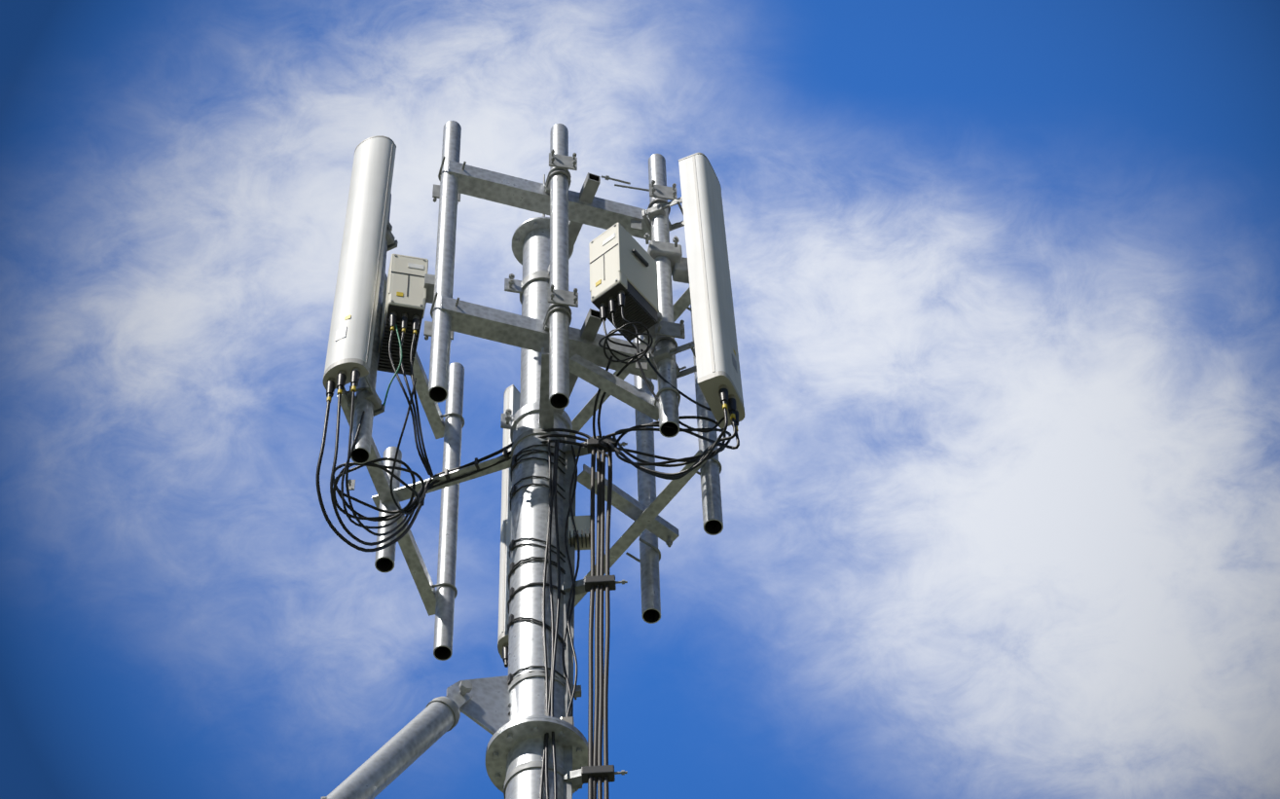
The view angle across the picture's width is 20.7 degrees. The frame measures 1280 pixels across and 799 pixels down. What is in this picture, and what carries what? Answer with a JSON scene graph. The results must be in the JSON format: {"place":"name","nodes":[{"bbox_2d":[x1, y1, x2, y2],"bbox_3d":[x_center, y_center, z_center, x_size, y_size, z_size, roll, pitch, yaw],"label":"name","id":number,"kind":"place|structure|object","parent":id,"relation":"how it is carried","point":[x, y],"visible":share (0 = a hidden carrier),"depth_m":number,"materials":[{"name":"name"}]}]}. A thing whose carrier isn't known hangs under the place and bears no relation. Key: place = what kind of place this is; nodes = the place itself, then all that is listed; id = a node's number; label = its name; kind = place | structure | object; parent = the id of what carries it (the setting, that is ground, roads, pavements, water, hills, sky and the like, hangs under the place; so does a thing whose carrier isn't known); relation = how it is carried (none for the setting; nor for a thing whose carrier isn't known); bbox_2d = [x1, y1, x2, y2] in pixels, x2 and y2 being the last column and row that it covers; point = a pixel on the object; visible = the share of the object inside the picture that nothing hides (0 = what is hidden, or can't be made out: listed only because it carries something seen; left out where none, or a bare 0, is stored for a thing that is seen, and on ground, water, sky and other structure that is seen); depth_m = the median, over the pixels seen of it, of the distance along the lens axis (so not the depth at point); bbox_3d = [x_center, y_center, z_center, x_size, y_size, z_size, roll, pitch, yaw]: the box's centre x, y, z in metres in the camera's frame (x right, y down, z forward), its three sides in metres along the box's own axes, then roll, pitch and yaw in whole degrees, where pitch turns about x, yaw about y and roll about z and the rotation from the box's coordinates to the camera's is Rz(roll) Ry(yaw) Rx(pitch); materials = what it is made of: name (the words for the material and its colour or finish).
{"place":"outdoors","nodes":[
{"label":"outdoors","id":0,"kind":"place"},
{"bbox_2d":[0,0,1279,798],"label":"sky","id":1,"kind":"structure","parent":0,"point":[1000,490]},
{"label":"ground","id":2,"kind":"structure","parent":0,"visible":0},
{"bbox_2d":[320,675,510,798],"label":"diagonal brace","id":3,"kind":"object","parent":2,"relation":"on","point":[484,703],"visible":1,"depth_m":13.38,"materials":[{"name":"grey metal"}]},
{"bbox_2d":[485,174,587,798],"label":"tower mast","id":4,"kind":"object","parent":2,"relation":"on","point":[517,740],"visible":0.67,"depth_m":14.31,"materials":[{"name":"grey metal"}]},
{"bbox_2d":[336,148,721,616],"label":"headframe rails and arms","id":5,"kind":"object","parent":4,"relation":"attached to","point":[587,355],"visible":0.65,"depth_m":15.50},
{"bbox_2d":[350,120,723,660],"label":"pipes","id":6,"kind":"object","parent":5,"relation":"attached to","point":[446,382],"visible":0.69,"depth_m":15.52,"materials":[{"name":"grey metal"}]},
{"bbox_2d":[323,135,398,416],"bbox_3d":[-1.227,-0.544,15.790,0.240,2.160,0.305,-24,-60,14],"label":"sector antenna","id":7,"kind":"object","parent":6,"relation":"attached to","point":[367,229],"visible":0.92,"depth_m":15.62,"materials":[{"name":"fiberglass"},{"name":"plastic"}]},
{"bbox_2d":[377,254,435,375],"bbox_3d":[-1.011,-0.350,15.499,0.254,0.546,0.385,9,-58,-7],"label":"radio unit","id":8,"kind":"object","parent":6,"relation":"attached to","point":[409,293],"visible":0.92,"depth_m":15.39,"materials":[{"name":"painted aluminium"},{"name":"plastic"}]},
{"bbox_2d":[497,384,520,667],"bbox_3d":[-0.511,0.587,16.777,0.318,2.256,0.224,-29,-61,16],"label":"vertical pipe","id":9,"kind":"object","parent":6,"relation":"attached to","point":[512,395],"visible":0.17,"depth_m":16.58,"materials":[{"name":"fiberglass"},{"name":"plastic"}]},
{"bbox_2d":[315,305,739,552],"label":"jumper cables","id":10,"kind":"object","parent":6,"relation":"attached to","point":[418,501],"visible":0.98,"depth_m":14.86,"materials":[{"name":"black plastic"},{"name":"rubber"},{"name":"copper"}]},
{"bbox_2d":[588,222,661,340],"bbox_3d":[-0.016,-0.427,15.183,0.196,0.621,0.453,-31,-62,17],"label":"radio unit","id":11,"kind":"object","parent":6,"relation":"attached to","point":[623,268],"visible":0.96,"depth_m":15.06,"materials":[{"name":"painted aluminium"},{"name":"plastic"}]},
{"bbox_2d":[614,152,745,429],"bbox_3d":[0.163,-0.466,15.537,0.525,2.085,0.270,-3,-57,1],"label":"sector antenna","id":12,"kind":"object","parent":6,"relation":"attached to","point":[713,344],"visible":0.81,"depth_m":15.36,"materials":[{"name":"fiberglass"},{"name":"plastic"}]},
{"bbox_2d":[503,428,582,798],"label":"cable straps","id":13,"kind":"object","parent":4,"relation":"attached to","point":[512,682],"visible":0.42,"depth_m":14.33,"materials":[{"name":"black plastic"}]},
{"bbox_2d":[539,435,627,798],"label":"vertical cables","id":14,"kind":"object","parent":4,"relation":"attached to","point":[578,533],"visible":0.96,"depth_m":14.18,"materials":[{"name":"black plastic"},{"name":"rubber"},{"name":"copper"}]}
]}

